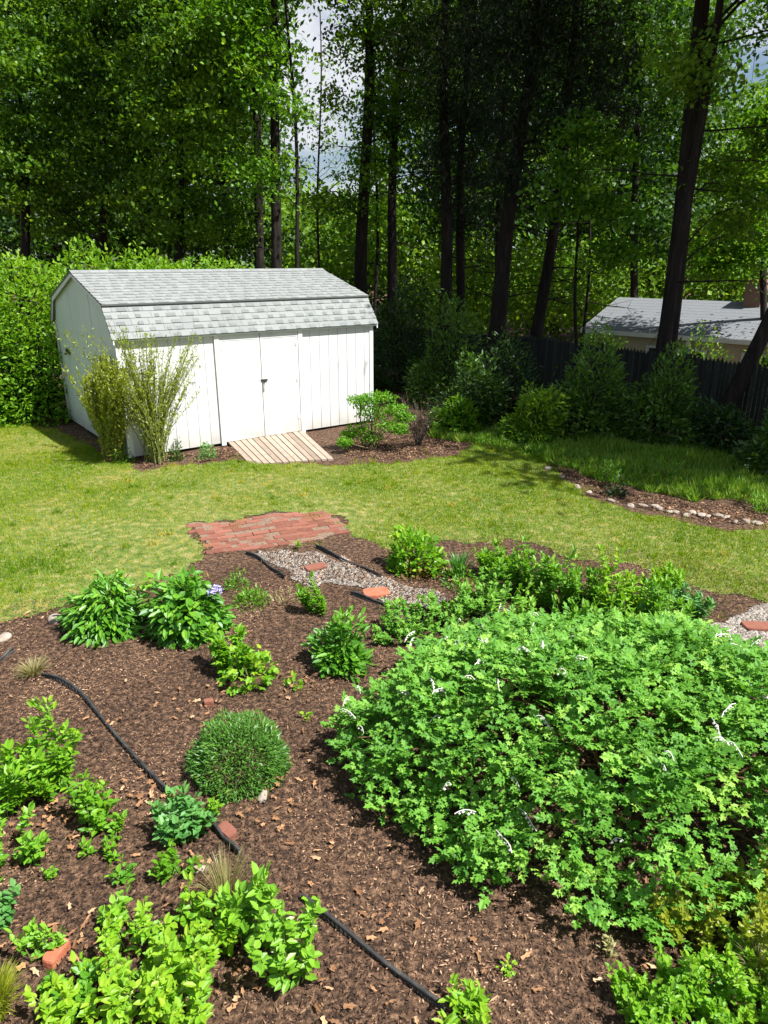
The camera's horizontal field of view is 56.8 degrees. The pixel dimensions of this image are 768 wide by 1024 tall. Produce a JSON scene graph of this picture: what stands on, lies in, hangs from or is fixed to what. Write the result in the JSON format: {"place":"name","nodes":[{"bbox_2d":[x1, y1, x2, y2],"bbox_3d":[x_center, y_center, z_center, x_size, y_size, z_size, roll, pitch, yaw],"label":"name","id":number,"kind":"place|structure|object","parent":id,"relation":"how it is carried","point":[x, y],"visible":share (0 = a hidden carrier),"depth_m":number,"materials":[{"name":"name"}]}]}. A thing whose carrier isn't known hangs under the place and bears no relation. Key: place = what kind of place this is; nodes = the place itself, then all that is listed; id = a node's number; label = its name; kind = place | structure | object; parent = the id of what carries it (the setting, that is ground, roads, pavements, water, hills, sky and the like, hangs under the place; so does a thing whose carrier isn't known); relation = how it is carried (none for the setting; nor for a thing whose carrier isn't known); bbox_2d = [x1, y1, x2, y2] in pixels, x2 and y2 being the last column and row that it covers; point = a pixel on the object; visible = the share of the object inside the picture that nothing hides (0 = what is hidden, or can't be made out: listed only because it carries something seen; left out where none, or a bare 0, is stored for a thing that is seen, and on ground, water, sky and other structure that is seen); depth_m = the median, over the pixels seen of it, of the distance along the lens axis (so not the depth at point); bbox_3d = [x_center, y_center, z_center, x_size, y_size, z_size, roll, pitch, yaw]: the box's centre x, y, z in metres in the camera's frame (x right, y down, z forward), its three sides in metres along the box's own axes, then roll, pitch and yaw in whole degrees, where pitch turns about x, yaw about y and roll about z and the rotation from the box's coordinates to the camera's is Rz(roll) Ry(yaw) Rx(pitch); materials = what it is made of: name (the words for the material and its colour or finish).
{"place":"outdoors","nodes":[
{"label":"outdoors","id":0,"kind":"place"},
{"bbox_2d":[255,548,447,605],"bbox_3d":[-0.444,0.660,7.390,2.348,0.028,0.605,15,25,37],"label":"gravel path","id":1,"kind":"structure","parent":0,"point":[355,583],"depth_m":7.32,"materials":[{"name":"grey gravel"}]},
{"bbox_2d":[258,550,767,650],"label":"gravel","id":2,"kind":"structure","parent":1,"relation":"on","point":[733,629],"depth_m":7.21,"materials":[{"name":"grey gravel"}]},
{"bbox_2d":[0,265,767,1023],"bbox_3d":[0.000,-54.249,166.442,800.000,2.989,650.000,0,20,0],"label":"ground","id":3,"kind":"structure","parent":0,"point":[350,547],"depth_m":4.10,"materials":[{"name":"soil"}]},
{"bbox_2d":[0,738,40,819],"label":"phlox clump","id":4,"kind":"object","parent":3,"relation":"on","point":[11,797],"visible":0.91,"depth_m":4.11,"materials":[{"name":"green plant"}]},
{"bbox_2d":[0,800,50,881],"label":"phlox clump","id":5,"kind":"object","parent":3,"relation":"on","point":[30,849],"visible":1,"depth_m":3.82,"materials":[{"name":"green plant"}]},
{"bbox_2d":[0,298,56,424],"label":"hedge shrub","id":6,"kind":"object","parent":3,"relation":"on","point":[16,334],"visible":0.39,"depth_m":14.54,"materials":[{"name":"green plant"}]},
{"bbox_2d":[0,331,57,417],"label":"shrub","id":7,"kind":"object","parent":3,"relation":"on","point":[32,370],"visible":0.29,"depth_m":14.79,"materials":[{"name":"green plant"}]},
{"bbox_2d":[3,916,66,962],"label":"seedling","id":8,"kind":"object","parent":3,"relation":"on","point":[33,934],"visible":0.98,"depth_m":3.30,"materials":[{"name":"green plant"}]},
{"bbox_2d":[0,250,74,427],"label":"hedge shrub","id":9,"kind":"object","parent":3,"relation":"on","point":[33,278],"visible":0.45,"depth_m":14.05,"materials":[{"name":"green plant"}]},
{"bbox_2d":[0,695,84,800],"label":"phlox clump","id":10,"kind":"object","parent":3,"relation":"on","point":[32,755],"visible":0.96,"depth_m":4.28,"materials":[{"name":"green plant"}]},
{"bbox_2d":[0,0,130,351],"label":"maple tree","id":11,"kind":"object","parent":3,"relation":"on","point":[13,237],"visible":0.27,"depth_m":26.84,"materials":[{"name":"green plant"}]},
{"bbox_2d":[0,0,134,332],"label":"maple tree","id":12,"kind":"object","parent":3,"relation":"on","point":[19,134],"visible":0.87,"depth_m":18.69,"materials":[{"name":"green plant"}]},
{"bbox_2d":[36,961,100,1015],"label":"sedum clump","id":13,"kind":"object","parent":3,"relation":"on","point":[87,978],"visible":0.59,"depth_m":3.12,"materials":[{"name":"green plant"}]},
{"bbox_2d":[22,967,126,1023],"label":"sedum clump","id":14,"kind":"object","parent":3,"relation":"on","point":[65,1008],"visible":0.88,"depth_m":3.00,"materials":[{"name":"green plant"}]},
{"bbox_2d":[11,234,139,416],"bbox_3d":[-6.409,-4.230,15.889,3.685,3.721,3.850,0,20,0],"label":"hedge shrub","id":15,"kind":"object","parent":3,"relation":"on","point":[94,264],"visible":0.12,"depth_m":15.01,"materials":[{"name":"green plant"}]},
{"bbox_2d":[56,767,126,836],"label":"phlox clump","id":16,"kind":"object","parent":3,"relation":"on","point":[89,803],"visible":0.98,"depth_m":4.06,"materials":[{"name":"green plant"}]},
{"bbox_2d":[50,567,151,647],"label":"peony plant","id":17,"kind":"object","parent":3,"relation":"on","point":[118,600],"visible":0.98,"depth_m":6.18,"materials":[{"name":"green plant"}]},
{"bbox_2d":[41,672,172,795],"bbox_3d":[-1.966,1.521,5.013,1.954,0.129,0.111,18,26,41],"label":"garden edging","id":18,"kind":"object","parent":3,"relation":"on","point":[136,758],"visible":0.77,"depth_m":4.96,"materials":[{"name":"black plastic"}]},
{"bbox_2d":[62,350,160,462],"bbox_3d":[-4.377,-1.711,11.405,1.028,1.849,2.165,-18,26,-41],"label":"forsythia shrub","id":19,"kind":"object","parent":3,"relation":"on","point":[105,416],"visible":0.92,"depth_m":11.16,"materials":[{"name":"green plant"}]},
{"bbox_2d":[0,0,229,269],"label":"maple tree","id":20,"kind":"object","parent":3,"relation":"on","point":[102,12],"visible":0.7,"depth_m":19.31,"materials":[{"name":"green plant"}]},
{"bbox_2d":[70,896,183,995],"bbox_3d":[-1.200,1.980,3.236,0.425,0.334,0.458,-17,26,-40],"label":"sedum clump","id":21,"kind":"object","parent":3,"relation":"on","point":[111,928],"visible":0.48,"depth_m":3.26,"materials":[{"name":"green plant"}]},
{"bbox_2d":[52,319,201,464],"bbox_3d":[-3.730,-1.823,10.994,2.321,2.324,0.996,-18,26,-41],"label":"vase shrub","id":22,"kind":"object","parent":3,"relation":"on","point":[150,421],"visible":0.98,"depth_m":11.13,"materials":[{"name":"green plant"}]},
{"bbox_2d":[33,0,221,269],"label":"maple tree","id":23,"kind":"object","parent":3,"relation":"on","point":[131,238],"visible":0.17,"depth_m":27.31,"materials":[{"name":"green plant"}]},
{"bbox_2d":[94,924,205,1023],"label":"sedum clump","id":24,"kind":"object","parent":3,"relation":"on","point":[128,1012],"visible":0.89,"depth_m":3.00,"materials":[{"name":"green plant"}]},
{"bbox_2d":[147,837,201,884],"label":"seedling","id":25,"kind":"object","parent":3,"relation":"on","point":[163,867],"visible":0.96,"depth_m":3.75,"materials":[{"name":"green plant"}]},
{"bbox_2d":[56,0,297,268],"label":"maple tree","id":26,"kind":"object","parent":3,"relation":"on","point":[192,120],"visible":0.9,"depth_m":17.77,"materials":[{"name":"green plant"}]},
{"bbox_2d":[134,917,219,1023],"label":"sedum clump","id":27,"kind":"object","parent":3,"relation":"on","point":[174,1014],"visible":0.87,"depth_m":3.00,"materials":[{"name":"green plant"}]},
{"bbox_2d":[148,780,217,846],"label":"bluegreen plant","id":28,"kind":"object","parent":3,"relation":"on","point":[194,820],"visible":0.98,"depth_m":3.98,"materials":[{"name":"green plant"}]},
{"bbox_2d":[138,565,235,649],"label":"peony plant","id":29,"kind":"object","parent":3,"relation":"on","point":[180,612],"visible":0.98,"depth_m":6.09,"materials":[{"name":"green plant"}]},
{"bbox_2d":[127,870,246,972],"bbox_3d":[-0.888,1.922,3.310,0.414,0.374,0.472,17,26,40],"label":"sedum clump","id":30,"kind":"object","parent":3,"relation":"on","point":[226,935],"visible":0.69,"depth_m":3.33,"materials":[{"name":"green plant"}]},
{"bbox_2d":[50,268,377,459],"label":"garden shed","id":31,"kind":"structure","parent":3,"relation":"on","point":[283,350],"depth_m":12.59,"materials":[{"name":"white paint"}]},
{"bbox_2d":[219,333,267,441],"bbox_3d":[-2.434,-2.193,12.493,0.863,1.853,0.066,-14,24,-34],"label":"door","id":32,"kind":"structure","parent":31,"relation":"in","point":[240,361],"depth_m":12.46,"materials":[{"name":"white paint"}]},
{"bbox_2d":[259,331,300,435],"bbox_3d":[-1.867,-2.336,12.893,0.752,1.853,0.058,-14,24,-34],"label":"door","id":33,"kind":"structure","parent":31,"relation":"in","point":[278,350],"depth_m":12.88,"materials":[{"name":"white paint"}]},
{"bbox_2d":[119,0,318,268],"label":"maple tree","id":34,"kind":"object","parent":3,"relation":"on","point":[228,253],"visible":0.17,"depth_m":26.75,"materials":[{"name":"green plant"}]},
{"bbox_2d":[192,840,256,903],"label":"grass clump","id":35,"kind":"object","parent":3,"relation":"on","point":[222,878],"visible":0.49,"depth_m":3.55,"materials":[{"name":"plant"}]},
{"bbox_2d":[203,622,254,675],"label":"lime perennial","id":36,"kind":"object","parent":3,"relation":"on","point":[218,648],"visible":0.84,"depth_m":5.54,"materials":[{"name":"green plant"}]},
{"bbox_2d":[184,1,282,268],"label":"oak tree","id":37,"kind":"object","parent":3,"relation":"on","point":[259,258],"visible":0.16,"depth_m":20.06,"materials":[{"name":"green plant"}]},
{"bbox_2d":[183,708,292,803],"bbox_3d":[-0.931,1.506,4.559,0.714,0.404,0.726,0,20,0],"label":"round mound","id":38,"kind":"object","parent":3,"relation":"on","point":[211,739],"visible":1,"depth_m":4.47,"materials":[{"name":"green plant"}]},
{"bbox_2d":[202,859,280,949],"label":"tall perennial","id":39,"kind":"object","parent":3,"relation":"on","point":[258,893],"visible":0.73,"depth_m":3.30,"materials":[{"name":"green plant"}]},
{"bbox_2d":[216,640,279,695],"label":"heuchera plant","id":40,"kind":"object","parent":3,"relation":"on","point":[231,673],"visible":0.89,"depth_m":5.46,"materials":[{"name":"green plant"}]},
{"bbox_2d":[185,510,350,554],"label":"brick patio","id":41,"kind":"structure","parent":3,"relation":"on","point":[286,528],"depth_m":8.59,"materials":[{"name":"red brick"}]},
{"bbox_2d":[137,0,406,267],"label":"maple tree","id":42,"kind":"object","parent":3,"relation":"on","point":[233,11],"visible":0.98,"depth_m":16.47,"materials":[{"name":"green plant"}]},
{"bbox_2d":[228,431,333,463],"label":"wooden ramp","id":43,"kind":"structure","parent":3,"relation":"on","point":[280,448],"depth_m":12.20,"materials":[{"name":"beige wood"}]},
{"bbox_2d":[244,896,327,993],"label":"tall perennial","id":44,"kind":"object","parent":3,"relation":"on","point":[284,935],"visible":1,"depth_m":3.14,"materials":[{"name":"green plant"}]},
{"bbox_2d":[256,0,348,268],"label":"oak tree","id":45,"kind":"object","parent":3,"relation":"on","point":[276,245],"visible":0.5,"depth_m":18.76,"materials":[{"name":"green plant"}]},
{"bbox_2d":[267,12,385,267],"bbox_3d":[-2.131,-11.375,25.795,4.859,11.560,3.040,0,20,0],"label":"young tree","id":46,"kind":"object","parent":3,"relation":"on","point":[318,127],"visible":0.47,"depth_m":24.97,"materials":[{"name":"green plant"}]},
{"bbox_2d":[301,605,375,683],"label":"rose shrub","id":47,"kind":"object","parent":3,"relation":"on","point":[337,638],"visible":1,"depth_m":5.67,"materials":[{"name":"green plant"}]},
{"bbox_2d":[281,0,430,293],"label":"oak tree","id":48,"kind":"object","parent":3,"relation":"on","point":[368,44],"visible":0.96,"depth_m":20.67,"materials":[{"name":"green plant"}]},
{"bbox_2d":[301,893,445,1011],"bbox_3d":[-0.077,2.103,3.385,0.894,0.139,0.027,15,25,37],"label":"garden hose","id":49,"kind":"object","parent":3,"relation":"on","point":[418,988],"visible":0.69,"depth_m":3.31,"materials":[{"name":"black plastic"}]},
{"bbox_2d":[335,389,415,450],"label":"azalea shrub","id":50,"kind":"object","parent":3,"relation":"on","point":[347,439],"visible":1,"depth_m":12.06,"materials":[{"name":"green plant"}]},
{"bbox_2d":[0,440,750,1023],"bbox_3d":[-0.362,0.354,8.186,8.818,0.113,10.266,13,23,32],"label":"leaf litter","id":51,"kind":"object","parent":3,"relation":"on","point":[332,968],"visible":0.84,"depth_m":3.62,"materials":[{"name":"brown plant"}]},
{"bbox_2d":[340,53,426,315],"bbox_3d":[-0.008,-10.395,25.183,3.068,10.213,3.282,0,20,0],"label":"young tree","id":52,"kind":"object","parent":3,"relation":"on","point":[378,216],"visible":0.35,"depth_m":24.71,"materials":[{"name":"green plant"}]},
{"bbox_2d":[0,0,767,340],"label":"distant woodland","id":53,"kind":"object","parent":3,"relation":"on","point":[338,246],"visible":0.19,"depth_m":35.84,"materials":[{"name":"green plant"}]},
{"bbox_2d":[8,414,767,525],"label":"bark mulch","id":54,"kind":"object","parent":3,"relation":"on","point":[227,453],"visible":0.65,"depth_m":11.58,"materials":[{"name":"brown wood"}]},
{"bbox_2d":[370,261,437,392],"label":"rhododendron shrub","id":55,"kind":"object","parent":3,"relation":"on","point":[380,380],"visible":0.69,"depth_m":17.68,"materials":[{"name":"green plant"}]},
{"bbox_2d":[371,596,440,644],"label":"feathery plant","id":56,"kind":"object","parent":3,"relation":"on","point":[395,627],"visible":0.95,"depth_m":6.15,"materials":[{"name":"green plant"}]},
{"bbox_2d":[384,523,448,578],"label":"lime shrub","id":57,"kind":"object","parent":3,"relation":"on","point":[397,560],"visible":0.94,"depth_m":7.44,"materials":[{"name":"green plant"}]},
{"bbox_2d":[327,0,512,369],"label":"oak tree","id":58,"kind":"object","parent":3,"relation":"on","point":[391,233],"visible":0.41,"depth_m":21.91,"materials":[{"name":"green plant"}]},
{"bbox_2d":[368,0,522,381],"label":"pine tree","id":59,"kind":"object","parent":3,"relation":"on","point":[443,167],"visible":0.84,"depth_m":19.21,"materials":[{"name":"green plant"}]},
{"bbox_2d":[402,280,488,410],"bbox_3d":[1.229,-3.687,15.775,1.925,2.791,1.906,16,25,38],"label":"rhododendron shrub","id":60,"kind":"object","parent":3,"relation":"on","point":[441,383],"visible":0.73,"depth_m":15.63,"materials":[{"name":"green plant"}]},
{"bbox_2d":[411,582,486,629],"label":"feathery plant","id":61,"kind":"object","parent":3,"relation":"on","point":[455,611],"visible":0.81,"depth_m":6.36,"materials":[{"name":"green plant"}]},
{"bbox_2d":[424,393,492,434],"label":"rhododendron shrub","id":62,"kind":"object","parent":3,"relation":"on","point":[468,408],"visible":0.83,"depth_m":13.39,"materials":[{"name":"green plant"}]},
{"bbox_2d":[431,973,491,1023],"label":"seedling","id":63,"kind":"object","parent":3,"relation":"on","point":[473,1000],"visible":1,"depth_m":3.07,"materials":[{"name":"green plant"}]},
{"bbox_2d":[428,345,512,430],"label":"rhododendron shrub","id":64,"kind":"object","parent":3,"relation":"on","point":[483,375],"visible":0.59,"depth_m":13.66,"materials":[{"name":"green plant"}]},
{"bbox_2d":[452,566,512,617],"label":"feathery plant","id":65,"kind":"object","parent":3,"relation":"on","point":[501,594],"visible":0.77,"depth_m":6.56,"materials":[{"name":"green plant"}]},
{"bbox_2d":[411,0,561,332],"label":"pine tree","id":66,"kind":"object","parent":3,"relation":"on","point":[459,238],"visible":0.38,"depth_m":20.54,"materials":[{"name":"green plant"}]},
{"bbox_2d":[378,0,620,263],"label":"maple tree","id":67,"kind":"object","parent":3,"relation":"on","point":[490,206],"visible":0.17,"depth_m":27.71,"materials":[{"name":"green plant"}]},
{"bbox_2d":[458,326,544,424],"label":"rhododendron shrub","id":68,"kind":"object","parent":3,"relation":"on","point":[505,362],"visible":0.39,"depth_m":14.22,"materials":[{"name":"green plant"}]},
{"bbox_2d":[496,535,554,597],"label":"perennial clump","id":69,"kind":"object","parent":3,"relation":"on","point":[514,575],"visible":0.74,"depth_m":6.77,"materials":[{"name":"green plant"}]},
{"bbox_2d":[495,379,570,445],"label":"rhododendron shrub","id":70,"kind":"object","parent":3,"relation":"on","point":[520,423],"visible":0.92,"depth_m":12.53,"materials":[{"name":"green plant"}]},
{"bbox_2d":[438,0,645,390],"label":"pine tree","id":71,"kind":"object","parent":3,"relation":"on","point":[514,172],"visible":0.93,"depth_m":17.38,"materials":[{"name":"green plant"}]},
{"bbox_2d":[320,602,767,951],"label":"bleeding heart shrub","id":72,"kind":"object","parent":3,"relation":"on","point":[547,651],"visible":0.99,"depth_m":3.95,"materials":[{"name":"green plant"}]},
{"bbox_2d":[525,544,581,609],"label":"perennial clump","id":73,"kind":"object","parent":3,"relation":"on","point":[544,585],"visible":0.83,"depth_m":6.57,"materials":[{"name":"green plant"}]},
{"bbox_2d":[373,322,767,433],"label":"wooden fence","id":74,"kind":"object","parent":3,"relation":"on","point":[549,354],"visible":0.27,"depth_m":16.87,"materials":[{"name":"brown wood"}]},
{"bbox_2d":[466,0,683,338],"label":"pine tree","id":75,"kind":"object","parent":3,"relation":"on","point":[543,298],"visible":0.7,"depth_m":17.83,"materials":[{"name":"green plant"}]},
{"bbox_2d":[551,565,605,615],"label":"perennial clump","id":76,"kind":"object","parent":3,"relation":"on","point":[573,590],"visible":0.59,"depth_m":6.37,"materials":[{"name":"green plant"}]},
{"bbox_2d":[535,316,630,440],"bbox_3d":[3.678,-2.437,13.072,1.876,2.305,2.141,0,20,0],"label":"rhododendron shrub","id":77,"kind":"object","parent":3,"relation":"on","point":[594,420],"visible":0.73,"depth_m":12.78,"materials":[{"name":"green plant"}]},
{"bbox_2d":[508,100,667,343],"bbox_3d":[5.038,-5.899,16.882,3.003,7.084,3.821,15,24,36],"label":"young tree","id":78,"kind":"object","parent":3,"relation":"on","point":[611,208],"visible":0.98,"depth_m":16.02,"materials":[{"name":"green plant"}]},
{"bbox_2d":[522,118,668,343],"bbox_3d":[6.527,-7.989,23.784,4.567,9.315,5.452,0,20,0],"label":"young tree","id":79,"kind":"object","parent":3,"relation":"on","point":[569,256],"visible":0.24,"depth_m":23.17,"materials":[{"name":"green plant"}]},
{"bbox_2d":[428,423,767,505],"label":"ground cover","id":80,"kind":"object","parent":3,"relation":"on","point":[714,474],"visible":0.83,"depth_m":11.16,"materials":[{"name":"green plant"}]},
{"bbox_2d":[587,543,641,617],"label":"perennial clump","id":81,"kind":"object","parent":3,"relation":"on","point":[607,592],"visible":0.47,"depth_m":6.25,"materials":[{"name":"green plant"}]},
{"bbox_2d":[525,0,756,297],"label":"maple tree","id":82,"kind":"object","parent":3,"relation":"on","point":[644,202],"visible":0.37,"depth_m":27.84,"materials":[{"name":"green plant"}]},
{"bbox_2d":[605,960,682,1023],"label":"groundcover shrub","id":83,"kind":"object","parent":3,"relation":"on","point":[637,1008],"visible":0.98,"depth_m":3.04,"materials":[{"name":"green plant"}]},
{"bbox_2d":[603,337,716,448],"bbox_3d":[4.983,-2.152,12.759,2.075,1.958,2.264,0,20,0],"label":"rhododendron shrub","id":84,"kind":"object","parent":3,"relation":"on","point":[657,414],"visible":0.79,"depth_m":12.49,"materials":[{"name":"green plant"}]},
{"bbox_2d":[560,0,767,423],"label":"oak tree","id":85,"kind":"object","parent":3,"relation":"on","point":[706,85],"visible":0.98,"depth_m":14.14,"materials":[{"name":"green plant"}]},
{"bbox_2d":[631,574,697,621],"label":"perennial clump","id":86,"kind":"object","parent":3,"relation":"on","point":[657,606],"visible":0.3,"depth_m":5.94,"materials":[{"name":"green plant"}]},
{"bbox_2d":[580,274,767,421],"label":"neighbour house","id":87,"kind":"structure","parent":3,"relation":"on","point":[736,324],"depth_m":24.55,"materials":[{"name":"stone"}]},
{"bbox_2d":[642,865,716,955],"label":"shrub","id":88,"kind":"object","parent":3,"relation":"on","point":[676,931],"visible":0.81,"depth_m":3.39,"materials":[{"name":"green plant"}]},
{"bbox_2d":[618,941,745,1023],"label":"groundcover shrub","id":89,"kind":"object","parent":3,"relation":"on","point":[688,983],"visible":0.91,"depth_m":3.07,"materials":[{"name":"green plant"}]},
{"bbox_2d":[626,0,745,354],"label":"oak tree","id":90,"kind":"object","parent":3,"relation":"on","point":[700,19],"visible":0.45,"depth_m":15.00,"materials":[{"name":"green plant"}]},
{"bbox_2d":[658,0,767,319],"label":"maple tree","id":91,"kind":"object","parent":3,"relation":"on","point":[719,261],"visible":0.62,"depth_m":21.19,"materials":[{"name":"green plant"}]},
{"bbox_2d":[683,3,767,435],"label":"oak tree","id":92,"kind":"object","parent":3,"relation":"on","point":[736,387],"visible":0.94,"depth_m":14.26,"materials":[{"name":"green plant"}]},
{"bbox_2d":[692,390,765,452],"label":"rhododendron shrub","id":93,"kind":"object","parent":3,"relation":"on","point":[727,419],"visible":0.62,"depth_m":12.11,"materials":[{"name":"green plant"}]},
{"bbox_2d":[699,927,767,1023],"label":"groundcover shrub","id":94,"kind":"object","parent":3,"relation":"on","point":[749,1013],"visible":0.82,"depth_m":3.14,"materials":[{"name":"green plant"}]},
{"bbox_2d":[704,844,767,968],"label":"shrub","id":95,"kind":"object","parent":3,"relation":"on","point":[758,917],"visible":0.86,"depth_m":3.31,"materials":[{"name":"green plant"}]},
{"bbox_2d":[730,405,767,475],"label":"rhododendron shrub","id":96,"kind":"object","parent":3,"relation":"on","point":[753,447],"visible":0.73,"depth_m":10.83,"materials":[{"name":"green plant"}]},
{"bbox_2d":[0,423,767,632],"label":"lawn","id":97,"kind":"structure","parent":0,"point":[179,546],"depth_m":9.02,"materials":[{"name":"green plant"}]},
{"bbox_2d":[0,0,767,265],"label":"sky","id":98,"kind":"structure","parent":0,"point":[313,27],"materials":[{"name":"white"}]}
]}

